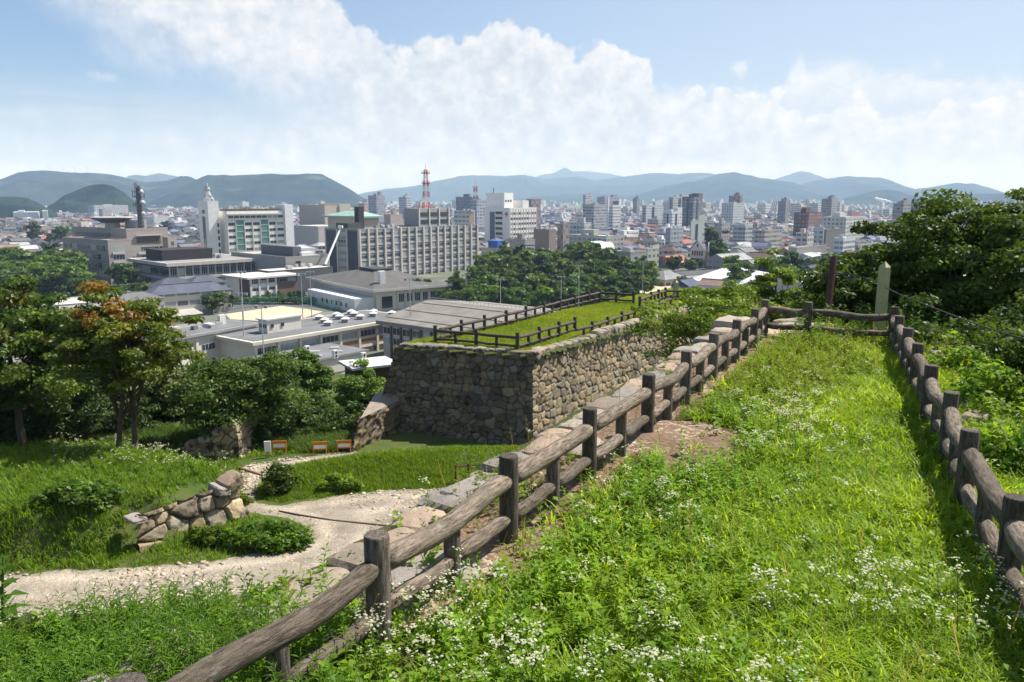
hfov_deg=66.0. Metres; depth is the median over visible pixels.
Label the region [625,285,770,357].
cherry tree
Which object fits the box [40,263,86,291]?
park tree
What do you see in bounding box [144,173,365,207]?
hills
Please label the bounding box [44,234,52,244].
garden tree
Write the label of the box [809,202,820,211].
town building
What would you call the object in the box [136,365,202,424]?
broadleaf tree
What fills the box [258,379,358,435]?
broadleaf tree
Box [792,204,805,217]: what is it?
town building
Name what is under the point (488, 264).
park tree
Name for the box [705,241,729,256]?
park tree
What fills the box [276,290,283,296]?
park tree
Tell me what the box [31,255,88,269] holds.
park tree
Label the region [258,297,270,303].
hedge bush
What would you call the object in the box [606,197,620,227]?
office building
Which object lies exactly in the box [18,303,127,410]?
broadleaf tree
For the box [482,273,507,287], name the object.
park tree
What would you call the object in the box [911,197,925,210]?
tower block
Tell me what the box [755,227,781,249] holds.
apartment building
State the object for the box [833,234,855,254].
office building
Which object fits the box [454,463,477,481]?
stake frame
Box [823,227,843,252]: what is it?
office building
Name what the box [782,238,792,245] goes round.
house
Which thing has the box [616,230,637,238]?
town building
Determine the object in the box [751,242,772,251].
house
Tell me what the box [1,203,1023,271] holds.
distant trees
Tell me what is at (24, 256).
park tree
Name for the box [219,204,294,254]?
office building
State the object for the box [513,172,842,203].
hills
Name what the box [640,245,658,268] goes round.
apartment building
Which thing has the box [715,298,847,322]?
cherry tree
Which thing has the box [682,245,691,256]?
house
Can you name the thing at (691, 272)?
house
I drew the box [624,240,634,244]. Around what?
house
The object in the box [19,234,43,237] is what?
town building
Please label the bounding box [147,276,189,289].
tiled house
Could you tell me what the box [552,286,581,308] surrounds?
park tree
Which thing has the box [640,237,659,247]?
house
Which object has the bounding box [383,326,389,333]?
window
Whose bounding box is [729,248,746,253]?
house
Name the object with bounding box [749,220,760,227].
town building
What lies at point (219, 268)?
window
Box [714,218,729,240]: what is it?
office building
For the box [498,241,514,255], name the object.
park tree
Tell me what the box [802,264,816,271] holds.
house
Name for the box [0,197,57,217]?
hills
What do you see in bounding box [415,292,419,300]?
window
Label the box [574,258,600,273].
park tree
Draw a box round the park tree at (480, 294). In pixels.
[451,283,499,301]
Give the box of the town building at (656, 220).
[647,216,661,224]
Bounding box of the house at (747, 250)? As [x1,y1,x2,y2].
[738,247,756,254]
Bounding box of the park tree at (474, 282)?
[460,279,488,292]
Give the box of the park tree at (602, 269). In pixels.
[596,264,609,275]
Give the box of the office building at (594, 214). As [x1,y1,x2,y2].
[583,203,606,228]
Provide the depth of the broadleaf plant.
7.49 m
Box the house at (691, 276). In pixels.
[683,274,702,278]
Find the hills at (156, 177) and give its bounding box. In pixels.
[125,173,177,181]
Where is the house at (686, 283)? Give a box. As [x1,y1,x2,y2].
[670,277,697,288]
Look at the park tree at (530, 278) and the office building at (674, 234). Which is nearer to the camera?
the park tree at (530, 278)
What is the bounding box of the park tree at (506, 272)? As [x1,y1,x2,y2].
[498,264,522,282]
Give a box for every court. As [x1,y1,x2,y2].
[212,313,257,322]
[226,306,322,320]
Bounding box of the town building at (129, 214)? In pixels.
[124,212,134,217]
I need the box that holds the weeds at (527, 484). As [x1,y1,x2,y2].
[252,364,742,679]
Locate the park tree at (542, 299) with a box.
[538,294,554,308]
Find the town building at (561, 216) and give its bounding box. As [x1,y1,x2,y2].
[555,215,566,221]
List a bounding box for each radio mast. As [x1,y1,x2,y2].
[418,163,432,207]
[473,180,477,199]
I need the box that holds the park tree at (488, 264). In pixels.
[473,256,504,272]
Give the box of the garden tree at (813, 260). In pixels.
[805,257,825,267]
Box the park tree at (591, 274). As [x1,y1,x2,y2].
[586,273,597,281]
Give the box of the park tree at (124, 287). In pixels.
[114,286,127,292]
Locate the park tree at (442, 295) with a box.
[434,288,455,299]
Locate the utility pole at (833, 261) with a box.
[823,256,841,322]
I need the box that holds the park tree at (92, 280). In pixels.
[80,278,108,292]
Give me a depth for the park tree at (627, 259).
354.35 m
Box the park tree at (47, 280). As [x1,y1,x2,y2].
[35,272,83,295]
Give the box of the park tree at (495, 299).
[489,287,524,305]
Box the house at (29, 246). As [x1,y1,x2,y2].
[17,245,38,249]
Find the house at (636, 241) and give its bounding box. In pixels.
[625,237,640,245]
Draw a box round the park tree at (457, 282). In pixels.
[447,277,472,289]
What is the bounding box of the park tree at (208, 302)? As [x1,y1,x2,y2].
[201,291,227,313]
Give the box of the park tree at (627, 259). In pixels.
[625,255,632,264]
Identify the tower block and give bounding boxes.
[368,192,384,222]
[399,194,410,218]
[583,193,592,203]
[597,195,619,203]
[633,196,638,216]
[668,194,688,208]
[682,193,702,225]
[729,193,742,202]
[777,197,788,223]
[821,195,837,216]
[892,198,910,219]
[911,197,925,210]
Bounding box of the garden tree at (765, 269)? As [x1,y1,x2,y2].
[752,258,770,271]
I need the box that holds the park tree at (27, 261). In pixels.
[0,260,35,263]
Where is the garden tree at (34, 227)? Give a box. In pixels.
[22,221,44,238]
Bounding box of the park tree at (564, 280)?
[551,273,571,286]
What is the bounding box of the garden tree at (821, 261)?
[814,252,838,271]
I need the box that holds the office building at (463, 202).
[456,194,478,209]
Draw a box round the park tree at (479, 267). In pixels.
[469,265,483,271]
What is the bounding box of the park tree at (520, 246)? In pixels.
[513,243,525,260]
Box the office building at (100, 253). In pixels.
[62,236,132,284]
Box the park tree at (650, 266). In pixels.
[643,260,659,284]
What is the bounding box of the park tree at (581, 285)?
[576,283,591,288]
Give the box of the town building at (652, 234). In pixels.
[639,228,656,237]
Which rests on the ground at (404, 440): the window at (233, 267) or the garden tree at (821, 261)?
the garden tree at (821, 261)
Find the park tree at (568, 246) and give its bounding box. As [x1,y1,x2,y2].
[563,243,573,251]
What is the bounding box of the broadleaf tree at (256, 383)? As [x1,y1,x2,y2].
[165,348,309,436]
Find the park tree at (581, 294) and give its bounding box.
[573,290,597,305]
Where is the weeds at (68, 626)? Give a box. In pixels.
[0,565,381,681]
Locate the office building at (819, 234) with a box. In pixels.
[813,225,824,243]
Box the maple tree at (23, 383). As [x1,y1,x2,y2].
[0,274,108,447]
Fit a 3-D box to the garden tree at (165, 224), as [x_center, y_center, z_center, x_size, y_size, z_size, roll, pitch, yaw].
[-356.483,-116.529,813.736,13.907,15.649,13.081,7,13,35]
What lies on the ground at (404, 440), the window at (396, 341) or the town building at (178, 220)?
the town building at (178, 220)
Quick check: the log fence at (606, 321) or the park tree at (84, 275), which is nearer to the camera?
the log fence at (606, 321)
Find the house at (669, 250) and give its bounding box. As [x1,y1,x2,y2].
[659,246,680,257]
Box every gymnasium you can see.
[376,297,557,357]
[569,229,624,249]
[693,268,803,292]
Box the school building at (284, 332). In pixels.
[214,310,387,360]
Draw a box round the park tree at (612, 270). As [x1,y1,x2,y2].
[591,267,616,275]
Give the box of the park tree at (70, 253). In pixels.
[43,248,89,272]
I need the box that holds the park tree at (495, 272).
[490,267,499,277]
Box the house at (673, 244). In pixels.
[663,242,681,247]
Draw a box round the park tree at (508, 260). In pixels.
[503,256,519,267]
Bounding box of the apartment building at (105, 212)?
[99,208,111,216]
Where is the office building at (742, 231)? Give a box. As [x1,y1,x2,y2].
[733,223,752,243]
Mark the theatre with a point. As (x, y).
(311, 214)
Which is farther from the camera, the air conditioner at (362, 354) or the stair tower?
the stair tower
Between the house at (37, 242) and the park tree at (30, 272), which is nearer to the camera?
the park tree at (30, 272)
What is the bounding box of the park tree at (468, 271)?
[464,265,489,278]
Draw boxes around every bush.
[28,477,125,512]
[217,517,316,554]
[245,297,257,302]
[248,420,274,451]
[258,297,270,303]
[259,460,303,496]
[265,296,277,303]
[273,297,283,302]
[285,297,296,303]
[292,297,304,303]
[316,473,364,492]
[891,289,1023,403]
[913,329,972,346]
[924,344,1009,390]
[929,406,1023,479]
[940,360,1023,421]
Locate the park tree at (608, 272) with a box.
[604,266,619,275]
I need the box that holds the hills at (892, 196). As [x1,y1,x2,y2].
[838,190,1023,205]
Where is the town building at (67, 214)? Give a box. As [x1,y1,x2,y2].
[62,211,72,217]
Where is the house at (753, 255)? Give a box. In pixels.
[748,252,775,258]
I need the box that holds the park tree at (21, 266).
[2,261,40,270]
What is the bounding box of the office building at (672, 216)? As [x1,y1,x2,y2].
[663,207,681,227]
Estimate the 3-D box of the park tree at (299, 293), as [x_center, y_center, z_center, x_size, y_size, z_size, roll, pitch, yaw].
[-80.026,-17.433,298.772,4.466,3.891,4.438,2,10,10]
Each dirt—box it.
[309,329,776,643]
[628,420,740,475]
[749,328,817,336]
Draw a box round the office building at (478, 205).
[470,198,485,227]
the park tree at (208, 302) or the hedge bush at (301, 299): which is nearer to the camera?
the park tree at (208, 302)
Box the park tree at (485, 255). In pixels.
[472,253,498,264]
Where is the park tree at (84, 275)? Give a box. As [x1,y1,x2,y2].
[29,264,95,294]
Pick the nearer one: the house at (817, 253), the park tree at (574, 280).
the park tree at (574, 280)
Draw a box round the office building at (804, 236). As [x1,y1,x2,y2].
[795,228,813,245]
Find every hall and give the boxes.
[127,246,255,285]
[305,266,452,310]
[323,211,383,227]
[591,241,614,248]
[690,240,709,267]
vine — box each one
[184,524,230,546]
[239,491,254,503]
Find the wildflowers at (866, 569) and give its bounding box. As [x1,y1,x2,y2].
[0,323,1023,681]
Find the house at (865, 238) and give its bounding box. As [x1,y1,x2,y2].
[860,235,874,240]
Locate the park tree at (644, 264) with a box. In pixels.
[631,259,658,280]
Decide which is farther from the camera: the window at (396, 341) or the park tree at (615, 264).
the park tree at (615, 264)
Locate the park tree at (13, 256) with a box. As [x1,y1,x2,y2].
[0,253,18,260]
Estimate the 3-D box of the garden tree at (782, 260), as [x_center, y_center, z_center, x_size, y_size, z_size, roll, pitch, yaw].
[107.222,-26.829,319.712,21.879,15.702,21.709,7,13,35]
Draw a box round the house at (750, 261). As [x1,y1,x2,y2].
[747,258,758,269]
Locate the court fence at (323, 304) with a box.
[232,294,339,310]
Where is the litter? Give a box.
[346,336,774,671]
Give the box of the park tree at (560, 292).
[543,286,572,309]
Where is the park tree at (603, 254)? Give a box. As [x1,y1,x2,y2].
[589,248,609,260]
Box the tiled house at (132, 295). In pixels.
[118,291,164,308]
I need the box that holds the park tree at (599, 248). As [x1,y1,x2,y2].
[588,246,613,260]
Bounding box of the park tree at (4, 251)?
[0,246,23,259]
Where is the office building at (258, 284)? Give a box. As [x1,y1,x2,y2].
[220,272,299,297]
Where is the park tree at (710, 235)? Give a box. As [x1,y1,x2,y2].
[703,226,731,252]
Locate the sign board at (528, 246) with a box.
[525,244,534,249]
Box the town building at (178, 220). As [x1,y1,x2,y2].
[169,217,186,224]
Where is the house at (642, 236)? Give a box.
[638,235,651,238]
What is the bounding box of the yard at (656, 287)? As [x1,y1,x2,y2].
[640,285,670,293]
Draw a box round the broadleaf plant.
[0,552,31,618]
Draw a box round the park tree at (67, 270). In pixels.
[49,267,75,294]
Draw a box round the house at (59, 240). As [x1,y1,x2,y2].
[52,238,61,247]
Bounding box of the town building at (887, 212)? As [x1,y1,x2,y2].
[883,207,891,216]
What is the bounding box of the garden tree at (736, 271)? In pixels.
[723,263,758,279]
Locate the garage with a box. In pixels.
[256,263,332,291]
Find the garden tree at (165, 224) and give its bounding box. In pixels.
[158,220,172,229]
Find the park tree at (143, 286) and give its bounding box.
[131,282,151,290]
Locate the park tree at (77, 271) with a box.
[34,264,79,285]
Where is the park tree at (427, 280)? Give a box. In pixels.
[408,277,432,293]
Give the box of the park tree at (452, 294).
[443,290,462,300]
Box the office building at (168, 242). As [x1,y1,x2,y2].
[162,237,176,247]
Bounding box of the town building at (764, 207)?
[757,202,770,212]
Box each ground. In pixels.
[0,202,1021,607]
[393,298,745,356]
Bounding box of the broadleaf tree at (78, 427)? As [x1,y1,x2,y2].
[32,390,161,439]
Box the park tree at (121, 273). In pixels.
[103,263,141,284]
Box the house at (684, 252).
[676,247,687,256]
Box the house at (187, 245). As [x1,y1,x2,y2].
[177,243,197,246]
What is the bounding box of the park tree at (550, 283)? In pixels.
[531,277,565,294]
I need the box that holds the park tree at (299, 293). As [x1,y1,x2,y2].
[296,290,305,297]
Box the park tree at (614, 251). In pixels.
[610,247,618,258]
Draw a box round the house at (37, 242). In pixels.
[29,239,48,245]
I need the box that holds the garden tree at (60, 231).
[48,226,68,240]
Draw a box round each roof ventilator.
[315,314,322,319]
[320,317,328,322]
[323,320,332,325]
[335,314,342,319]
[341,317,348,322]
[350,311,357,316]
[356,314,363,319]
[369,311,376,316]
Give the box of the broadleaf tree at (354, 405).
[320,400,363,423]
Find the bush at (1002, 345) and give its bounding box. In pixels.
[891,289,1023,403]
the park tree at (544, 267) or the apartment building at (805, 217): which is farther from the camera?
the apartment building at (805, 217)
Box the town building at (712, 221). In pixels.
[707,218,718,224]
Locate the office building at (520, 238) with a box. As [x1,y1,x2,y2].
[510,233,534,253]
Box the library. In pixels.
[231,244,329,270]
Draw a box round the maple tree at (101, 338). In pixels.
[18,280,206,448]
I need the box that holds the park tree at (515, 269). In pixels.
[501,267,525,278]
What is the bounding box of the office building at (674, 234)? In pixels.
[665,225,683,246]
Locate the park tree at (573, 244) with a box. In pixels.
[567,240,601,248]
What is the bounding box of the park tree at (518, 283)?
[511,281,524,286]
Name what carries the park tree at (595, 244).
on the ground at (404, 440)
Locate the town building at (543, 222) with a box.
[541,220,548,226]
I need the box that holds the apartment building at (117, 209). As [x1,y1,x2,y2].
[88,204,128,214]
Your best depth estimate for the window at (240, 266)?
344.30 m
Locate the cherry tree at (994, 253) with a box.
[784,187,1023,373]
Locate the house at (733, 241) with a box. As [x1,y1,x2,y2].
[728,240,747,242]
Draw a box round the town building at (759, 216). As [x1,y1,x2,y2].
[754,213,764,219]
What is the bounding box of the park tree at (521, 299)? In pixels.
[496,287,530,305]
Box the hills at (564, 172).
[537,167,624,179]
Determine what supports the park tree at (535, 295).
on the ground at (404, 440)
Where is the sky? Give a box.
[0,0,1023,193]
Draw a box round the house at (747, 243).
[729,241,751,247]
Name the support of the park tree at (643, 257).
on the ground at (404, 440)
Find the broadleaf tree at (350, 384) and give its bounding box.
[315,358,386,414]
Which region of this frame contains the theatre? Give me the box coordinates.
[299,204,350,224]
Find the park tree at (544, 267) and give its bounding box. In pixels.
[517,262,564,287]
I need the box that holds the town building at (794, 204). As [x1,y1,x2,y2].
[790,202,803,216]
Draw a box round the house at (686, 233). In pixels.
[683,231,689,235]
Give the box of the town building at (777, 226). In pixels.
[767,223,787,230]
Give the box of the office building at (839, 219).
[822,212,864,238]
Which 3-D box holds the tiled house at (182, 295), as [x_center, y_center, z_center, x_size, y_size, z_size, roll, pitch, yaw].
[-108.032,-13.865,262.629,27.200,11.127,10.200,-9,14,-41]
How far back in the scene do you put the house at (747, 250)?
482.18 m
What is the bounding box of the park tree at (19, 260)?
[0,259,38,269]
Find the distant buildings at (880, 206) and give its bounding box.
[45,199,1022,216]
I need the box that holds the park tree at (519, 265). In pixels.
[515,261,524,269]
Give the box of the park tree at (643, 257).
[634,255,646,260]
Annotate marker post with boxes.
[673,280,678,295]
[874,261,890,329]
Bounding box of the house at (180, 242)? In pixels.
[177,240,184,244]
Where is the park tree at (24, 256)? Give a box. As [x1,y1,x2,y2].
[0,252,37,260]
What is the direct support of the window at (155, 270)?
in the hall at (158, 264)
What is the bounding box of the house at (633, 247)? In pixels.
[617,244,637,249]
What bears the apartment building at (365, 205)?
on the ground at (404, 440)
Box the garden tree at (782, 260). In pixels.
[751,256,802,280]
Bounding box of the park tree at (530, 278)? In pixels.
[523,273,547,291]
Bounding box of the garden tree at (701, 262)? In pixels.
[698,259,705,267]
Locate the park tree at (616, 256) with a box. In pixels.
[610,254,624,260]
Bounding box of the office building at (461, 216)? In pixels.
[454,209,474,223]
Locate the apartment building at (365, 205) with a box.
[358,203,367,211]
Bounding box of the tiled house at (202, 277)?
[186,274,227,286]
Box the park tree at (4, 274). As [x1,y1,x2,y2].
[0,270,33,294]
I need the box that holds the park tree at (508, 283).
[498,276,517,287]
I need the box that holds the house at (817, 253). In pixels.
[811,251,828,258]
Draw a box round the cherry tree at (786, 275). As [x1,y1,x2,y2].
[748,248,800,306]
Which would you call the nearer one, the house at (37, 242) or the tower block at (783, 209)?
the house at (37, 242)
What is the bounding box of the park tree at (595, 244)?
[575,243,609,258]
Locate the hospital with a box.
[484,188,536,240]
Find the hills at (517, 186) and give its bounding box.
[358,173,715,201]
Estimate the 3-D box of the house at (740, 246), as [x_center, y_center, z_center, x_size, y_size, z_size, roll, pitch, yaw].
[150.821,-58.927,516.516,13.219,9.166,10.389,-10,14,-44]
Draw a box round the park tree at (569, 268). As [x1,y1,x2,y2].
[562,261,581,277]
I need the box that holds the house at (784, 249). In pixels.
[779,246,787,255]
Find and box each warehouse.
[13,210,39,217]
[42,209,47,217]
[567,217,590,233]
[616,247,646,261]
[706,252,752,268]
[788,243,826,253]
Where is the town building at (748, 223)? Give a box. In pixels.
[736,221,752,224]
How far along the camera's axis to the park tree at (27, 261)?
314.65 m
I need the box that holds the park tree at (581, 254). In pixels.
[574,248,589,261]
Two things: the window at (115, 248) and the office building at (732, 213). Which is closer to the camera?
the window at (115, 248)
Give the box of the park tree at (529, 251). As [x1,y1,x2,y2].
[503,247,535,261]
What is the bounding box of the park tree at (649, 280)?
[629,269,658,293]
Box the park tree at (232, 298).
[225,290,236,306]
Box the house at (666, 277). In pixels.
[655,269,681,285]
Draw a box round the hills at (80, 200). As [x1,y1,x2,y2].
[47,184,152,212]
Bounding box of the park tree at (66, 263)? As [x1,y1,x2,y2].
[45,261,86,271]
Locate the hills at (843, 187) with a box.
[802,176,1004,198]
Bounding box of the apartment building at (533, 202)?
[527,198,540,227]
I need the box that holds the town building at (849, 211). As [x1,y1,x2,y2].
[847,209,857,215]
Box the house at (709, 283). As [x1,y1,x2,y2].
[697,278,732,288]
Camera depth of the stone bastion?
40.12 m
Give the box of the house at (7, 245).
[0,244,18,247]
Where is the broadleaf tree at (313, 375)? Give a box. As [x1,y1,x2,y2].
[273,347,333,397]
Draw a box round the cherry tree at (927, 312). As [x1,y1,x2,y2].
[835,236,977,327]
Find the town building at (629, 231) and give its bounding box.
[617,227,638,233]
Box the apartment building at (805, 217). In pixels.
[793,207,822,235]
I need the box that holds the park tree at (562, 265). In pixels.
[549,253,567,269]
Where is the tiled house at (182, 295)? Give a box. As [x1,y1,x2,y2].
[143,281,231,313]
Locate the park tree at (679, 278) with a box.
[673,276,685,281]
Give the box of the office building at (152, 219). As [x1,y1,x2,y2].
[144,215,167,223]
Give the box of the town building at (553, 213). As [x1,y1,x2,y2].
[549,211,559,216]
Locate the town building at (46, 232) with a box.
[43,226,54,234]
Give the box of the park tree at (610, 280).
[595,275,631,286]
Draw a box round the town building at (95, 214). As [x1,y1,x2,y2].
[91,212,98,216]
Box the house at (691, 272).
[674,268,720,275]
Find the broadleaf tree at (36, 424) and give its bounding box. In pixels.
[0,379,98,445]
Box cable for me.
[783,274,1023,339]
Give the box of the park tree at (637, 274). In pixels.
[633,271,643,289]
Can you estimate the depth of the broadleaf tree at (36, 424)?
39.00 m
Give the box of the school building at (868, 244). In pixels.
[855,240,904,252]
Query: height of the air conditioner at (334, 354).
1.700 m
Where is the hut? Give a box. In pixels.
[338,356,391,391]
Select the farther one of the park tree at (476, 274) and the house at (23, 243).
the house at (23, 243)
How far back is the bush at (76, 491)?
27.02 m
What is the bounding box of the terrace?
[252,331,1023,681]
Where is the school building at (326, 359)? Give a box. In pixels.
[246,343,368,372]
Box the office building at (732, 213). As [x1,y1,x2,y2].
[721,202,743,223]
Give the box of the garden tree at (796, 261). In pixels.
[779,251,809,280]
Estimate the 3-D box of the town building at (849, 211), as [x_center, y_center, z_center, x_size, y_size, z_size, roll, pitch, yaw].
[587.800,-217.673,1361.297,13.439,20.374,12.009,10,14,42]
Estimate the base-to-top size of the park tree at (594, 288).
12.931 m
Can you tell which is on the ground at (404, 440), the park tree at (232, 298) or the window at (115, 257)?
the park tree at (232, 298)
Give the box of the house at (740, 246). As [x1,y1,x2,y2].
[732,244,752,248]
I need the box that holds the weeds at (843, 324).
[772,300,940,354]
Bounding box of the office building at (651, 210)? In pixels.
[641,202,661,222]
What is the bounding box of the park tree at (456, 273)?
[445,270,460,289]
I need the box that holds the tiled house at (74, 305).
[55,302,117,324]
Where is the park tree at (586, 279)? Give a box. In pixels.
[576,274,606,284]
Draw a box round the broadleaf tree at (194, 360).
[172,356,228,383]
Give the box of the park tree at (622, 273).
[619,271,630,276]
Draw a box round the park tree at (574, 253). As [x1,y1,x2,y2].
[565,241,592,261]
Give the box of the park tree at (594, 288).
[581,284,622,304]
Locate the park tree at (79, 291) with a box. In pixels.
[71,282,83,296]
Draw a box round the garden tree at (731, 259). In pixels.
[722,255,748,266]
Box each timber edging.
[236,467,260,475]
[279,510,386,525]
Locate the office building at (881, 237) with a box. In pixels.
[875,235,894,241]
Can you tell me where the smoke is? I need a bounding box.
[874,197,891,202]
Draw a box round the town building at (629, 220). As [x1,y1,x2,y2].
[620,217,634,223]
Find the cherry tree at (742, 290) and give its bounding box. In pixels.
[685,279,786,317]
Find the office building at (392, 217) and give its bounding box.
[384,211,402,225]
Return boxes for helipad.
[90,216,132,227]
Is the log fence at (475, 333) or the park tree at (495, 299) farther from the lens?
the park tree at (495, 299)
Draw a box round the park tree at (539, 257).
[532,253,549,265]
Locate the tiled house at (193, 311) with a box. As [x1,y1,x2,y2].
[170,307,201,326]
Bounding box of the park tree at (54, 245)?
[42,242,61,250]
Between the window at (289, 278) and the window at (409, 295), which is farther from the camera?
the window at (289, 278)
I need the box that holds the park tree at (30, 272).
[7,268,39,279]
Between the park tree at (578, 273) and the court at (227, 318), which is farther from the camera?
the park tree at (578, 273)
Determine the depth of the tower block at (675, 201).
1159.98 m
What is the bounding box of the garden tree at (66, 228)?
[53,225,71,233]
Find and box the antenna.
[203,183,213,200]
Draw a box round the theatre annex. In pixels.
[294,224,327,245]
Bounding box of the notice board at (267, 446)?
[264,441,270,457]
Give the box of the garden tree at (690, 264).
[684,259,698,269]
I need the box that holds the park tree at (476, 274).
[469,269,491,279]
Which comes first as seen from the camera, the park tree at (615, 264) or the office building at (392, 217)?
the park tree at (615, 264)
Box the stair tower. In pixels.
[198,201,221,253]
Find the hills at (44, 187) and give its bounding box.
[0,170,196,205]
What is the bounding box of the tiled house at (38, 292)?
[25,290,54,297]
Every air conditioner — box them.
[332,350,337,358]
[360,352,366,357]
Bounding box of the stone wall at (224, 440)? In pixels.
[184,415,257,458]
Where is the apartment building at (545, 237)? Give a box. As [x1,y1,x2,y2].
[534,226,555,251]
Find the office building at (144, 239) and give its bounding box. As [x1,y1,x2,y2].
[71,220,167,257]
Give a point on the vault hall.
(604, 244)
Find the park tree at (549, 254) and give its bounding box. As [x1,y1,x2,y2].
[537,251,569,261]
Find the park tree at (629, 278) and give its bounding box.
[622,275,641,294]
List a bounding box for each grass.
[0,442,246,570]
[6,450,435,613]
[64,419,361,453]
[255,442,520,502]
[363,335,796,681]
[399,328,1023,681]
[402,287,741,350]
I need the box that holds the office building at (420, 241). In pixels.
[324,207,478,274]
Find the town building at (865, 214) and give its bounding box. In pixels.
[860,212,871,216]
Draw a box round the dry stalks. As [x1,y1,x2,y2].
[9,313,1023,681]
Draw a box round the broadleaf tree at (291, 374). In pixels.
[232,371,307,410]
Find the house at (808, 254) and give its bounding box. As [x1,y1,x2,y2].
[799,252,819,259]
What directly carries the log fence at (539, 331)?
on the bastion ground at (521, 355)
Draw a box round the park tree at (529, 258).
[510,256,534,266]
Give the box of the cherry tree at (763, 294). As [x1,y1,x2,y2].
[756,287,866,322]
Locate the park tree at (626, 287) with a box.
[618,281,635,296]
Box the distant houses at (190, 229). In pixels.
[0,208,978,255]
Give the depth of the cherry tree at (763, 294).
29.25 m
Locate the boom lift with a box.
[323,225,342,265]
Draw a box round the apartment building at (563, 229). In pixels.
[557,221,569,251]
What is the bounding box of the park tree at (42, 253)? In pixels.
[35,250,56,255]
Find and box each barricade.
[271,440,286,454]
[312,441,326,454]
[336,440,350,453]
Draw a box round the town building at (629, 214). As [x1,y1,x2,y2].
[626,211,635,215]
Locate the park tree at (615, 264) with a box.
[607,260,620,268]
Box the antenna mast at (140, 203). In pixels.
[132,182,145,227]
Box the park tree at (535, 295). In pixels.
[518,285,552,306]
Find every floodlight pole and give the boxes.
[235,271,245,320]
[235,293,247,335]
[255,305,267,353]
[296,273,305,318]
[305,271,313,317]
[404,278,414,315]
[496,279,504,302]
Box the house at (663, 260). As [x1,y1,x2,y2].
[659,254,687,267]
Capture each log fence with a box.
[110,299,769,681]
[433,325,519,349]
[439,289,600,337]
[520,317,576,346]
[575,295,672,336]
[600,290,634,303]
[638,287,666,307]
[666,289,702,297]
[672,298,756,311]
[767,302,890,335]
[888,306,1023,612]
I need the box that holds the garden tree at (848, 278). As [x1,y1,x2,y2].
[838,265,857,282]
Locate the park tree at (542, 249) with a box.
[534,248,550,258]
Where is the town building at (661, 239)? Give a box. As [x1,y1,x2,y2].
[655,235,664,248]
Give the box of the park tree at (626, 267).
[617,261,643,275]
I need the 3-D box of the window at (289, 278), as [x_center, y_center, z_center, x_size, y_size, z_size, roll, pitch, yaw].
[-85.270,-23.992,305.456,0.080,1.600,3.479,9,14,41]
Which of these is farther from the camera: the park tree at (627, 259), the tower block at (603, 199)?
the tower block at (603, 199)
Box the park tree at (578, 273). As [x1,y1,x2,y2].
[568,271,585,277]
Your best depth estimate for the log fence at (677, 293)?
59.12 m
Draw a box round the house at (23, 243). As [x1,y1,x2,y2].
[8,242,29,244]
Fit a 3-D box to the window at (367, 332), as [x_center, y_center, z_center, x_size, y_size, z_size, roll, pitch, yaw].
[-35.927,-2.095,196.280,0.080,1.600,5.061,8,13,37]
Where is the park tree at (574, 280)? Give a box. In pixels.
[565,275,584,286]
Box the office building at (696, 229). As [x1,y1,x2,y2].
[690,215,704,240]
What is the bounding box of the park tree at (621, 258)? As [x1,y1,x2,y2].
[608,255,626,275]
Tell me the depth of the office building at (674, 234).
544.79 m
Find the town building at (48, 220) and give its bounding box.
[42,218,60,224]
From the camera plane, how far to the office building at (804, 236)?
523.91 m
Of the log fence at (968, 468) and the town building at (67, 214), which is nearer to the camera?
the log fence at (968, 468)
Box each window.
[112,246,124,250]
[113,255,124,259]
[133,264,140,269]
[141,246,158,250]
[142,265,149,272]
[143,277,150,282]
[151,266,159,274]
[160,268,168,275]
[170,268,176,275]
[178,268,184,275]
[186,267,191,274]
[194,267,199,274]
[201,267,207,273]
[201,342,215,350]
[202,216,206,246]
[209,266,214,272]
[216,266,221,272]
[223,265,228,271]
[231,265,235,271]
[238,264,242,270]
[245,264,249,270]
[258,345,276,354]
[279,277,286,281]
[280,341,298,350]
[288,277,295,280]
[302,338,318,346]
[323,334,338,343]
[342,331,357,339]
[361,328,374,336]
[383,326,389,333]
[383,336,389,343]
[393,328,398,335]
[393,338,399,344]
[399,293,403,301]
[402,329,408,336]
[407,293,411,301]
[412,331,418,337]
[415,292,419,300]
[420,212,427,215]
[420,220,427,223]
[423,291,427,299]
[423,332,429,338]
[430,212,437,215]
[430,291,435,298]
[440,212,447,215]
[440,219,447,222]
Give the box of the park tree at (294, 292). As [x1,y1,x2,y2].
[286,290,297,296]
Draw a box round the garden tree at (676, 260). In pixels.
[665,255,684,271]
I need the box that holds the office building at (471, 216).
[469,209,473,223]
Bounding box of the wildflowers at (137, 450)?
[50,432,231,470]
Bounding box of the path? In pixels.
[0,451,436,621]
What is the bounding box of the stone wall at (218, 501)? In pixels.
[123,469,248,552]
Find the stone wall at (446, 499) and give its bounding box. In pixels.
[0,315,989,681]
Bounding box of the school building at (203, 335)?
[125,314,258,374]
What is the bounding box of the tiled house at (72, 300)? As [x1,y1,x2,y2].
[42,294,117,307]
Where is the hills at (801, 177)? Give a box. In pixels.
[775,171,826,184]
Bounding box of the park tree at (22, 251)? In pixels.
[6,250,41,259]
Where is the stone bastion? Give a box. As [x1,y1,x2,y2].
[348,300,757,451]
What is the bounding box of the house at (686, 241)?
[683,239,692,246]
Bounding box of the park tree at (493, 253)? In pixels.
[487,251,511,254]
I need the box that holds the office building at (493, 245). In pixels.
[481,240,508,255]

